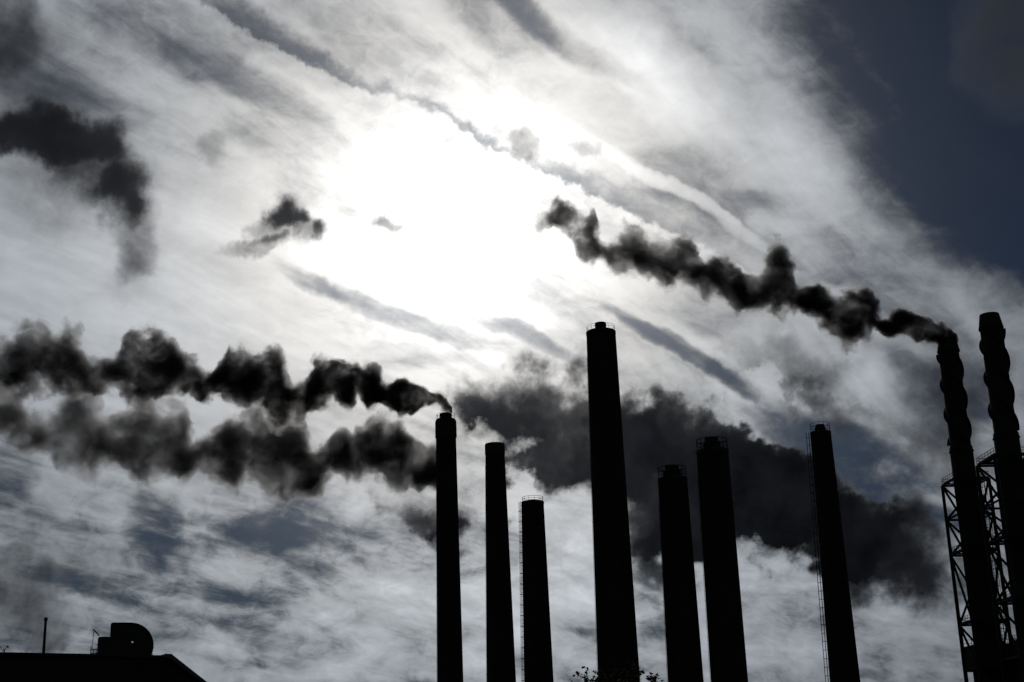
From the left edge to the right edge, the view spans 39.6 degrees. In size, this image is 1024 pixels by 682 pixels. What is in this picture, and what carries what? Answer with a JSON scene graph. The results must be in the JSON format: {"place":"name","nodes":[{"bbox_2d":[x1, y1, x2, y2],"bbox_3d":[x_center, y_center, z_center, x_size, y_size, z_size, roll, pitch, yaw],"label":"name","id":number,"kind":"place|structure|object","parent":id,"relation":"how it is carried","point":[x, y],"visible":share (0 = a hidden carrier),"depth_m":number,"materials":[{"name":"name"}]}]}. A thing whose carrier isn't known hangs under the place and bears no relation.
{"place":"outdoors","nodes":[
{"label":"outdoors","id":0,"kind":"place"},
{"bbox_2d":[0,0,1023,681],"label":"sky","id":1,"kind":"structure","parent":0,"point":[253,252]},
{"bbox_2d":[975,447,1023,681],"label":"lattice tower","id":2,"kind":"structure","parent":0,"point":[997,539],"depth_m":171.42,"materials":[{"name":"metal"}]},
{"bbox_3d":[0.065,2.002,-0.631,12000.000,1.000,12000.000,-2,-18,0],"label":"ground","id":3,"kind":"structure","parent":0,"visible":0},
{"bbox_2d":[0,652,206,681],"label":"factory building","id":4,"kind":"structure","parent":3,"relation":"on","point":[41,667],"depth_m":57.23,"materials":[{"name":"brick"}]},
{"bbox_2d":[42,617,47,652],"bbox_3d":[-18.956,11.998,57.684,0.300,1.543,0.300,-2,-18,0],"label":"roof pole","id":5,"kind":"object","parent":4,"relation":"on","point":[44,633],"visible":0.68,"depth_m":57.66,"materials":[{"name":"metal"}]},
{"bbox_2d":[97,637,109,653],"bbox_3d":[-16.816,12.628,58.648,0.584,0.811,0.584,-2,-18,0],"label":"duct box","id":6,"kind":"object","parent":4,"relation":"on","point":[103,645],"visible":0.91,"depth_m":58.45,"materials":[{"name":"metal"}]},
{"bbox_2d":[109,622,153,654],"bbox_3d":[-15.826,12.458,59.212,1.763,1.373,0.762,3,-18,-15],"label":"fan housing","id":7,"kind":"object","parent":4,"relation":"on","point":[123,635],"visible":0.94,"depth_m":58.88,"materials":[{"name":"metal"}]},
{"bbox_2d":[435,412,462,681],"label":"factory chimney","id":8,"kind":"object","parent":3,"relation":"on","point":[449,658],"visible":1,"depth_m":213.81,"materials":[{"name":"concrete"}]},
{"bbox_2d":[485,439,515,681],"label":"factory chimney","id":9,"kind":"object","parent":3,"relation":"on","point":[500,656],"visible":1,"depth_m":188.15,"materials":[{"name":"concrete"}]},
{"bbox_2d":[518,495,553,681],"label":"factory chimney","id":10,"kind":"object","parent":3,"relation":"on","point":[537,647],"visible":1,"depth_m":147.89,"materials":[{"name":"concrete"}]},
{"bbox_2d":[586,321,639,681],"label":"factory chimney","id":11,"kind":"object","parent":3,"relation":"on","point":[616,632],"visible":0.98,"depth_m":149.84,"materials":[{"name":"concrete"}]},
{"bbox_2d":[570,660,663,681],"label":"leafy tree","id":12,"kind":"object","parent":3,"relation":"on","point":[601,676],"visible":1,"depth_m":46.67,"materials":[{"name":"black plant"}]},
{"bbox_2d":[657,464,703,681],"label":"factory chimney","id":13,"kind":"object","parent":3,"relation":"on","point":[683,646],"visible":1,"depth_m":147.87,"materials":[{"name":"concrete"}]},
{"bbox_2d":[696,436,747,681],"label":"factory chimney","id":14,"kind":"object","parent":3,"relation":"on","point":[725,637],"visible":1,"depth_m":148.21,"materials":[{"name":"concrete"}]},
{"bbox_2d":[806,421,859,681],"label":"factory chimney","id":15,"kind":"object","parent":3,"relation":"on","point":[842,658],"visible":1,"depth_m":188.18,"materials":[{"name":"concrete"}]},
{"bbox_2d":[936,336,1000,681],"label":"steel stack","id":16,"kind":"object","parent":3,"relation":"on","point":[957,420],"visible":0.92,"depth_m":191.37,"materials":[{"name":"black metal"}]},
{"bbox_2d":[941,471,1017,681],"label":"lattice tower","id":17,"kind":"structure","parent":3,"relation":"on","point":[953,563],"depth_m":187.98,"materials":[{"name":"metal"}]},
{"bbox_2d":[962,635,1021,681],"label":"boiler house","id":18,"kind":"structure","parent":3,"relation":"on","point":[988,652],"depth_m":183.45,"materials":[{"name":"metal"}]},
{"bbox_2d":[978,312,1023,652],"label":"steel stack","id":19,"kind":"object","parent":3,"relation":"on","point":[999,385],"visible":0.98,"depth_m":175.03,"materials":[{"name":"black metal"}]}
]}

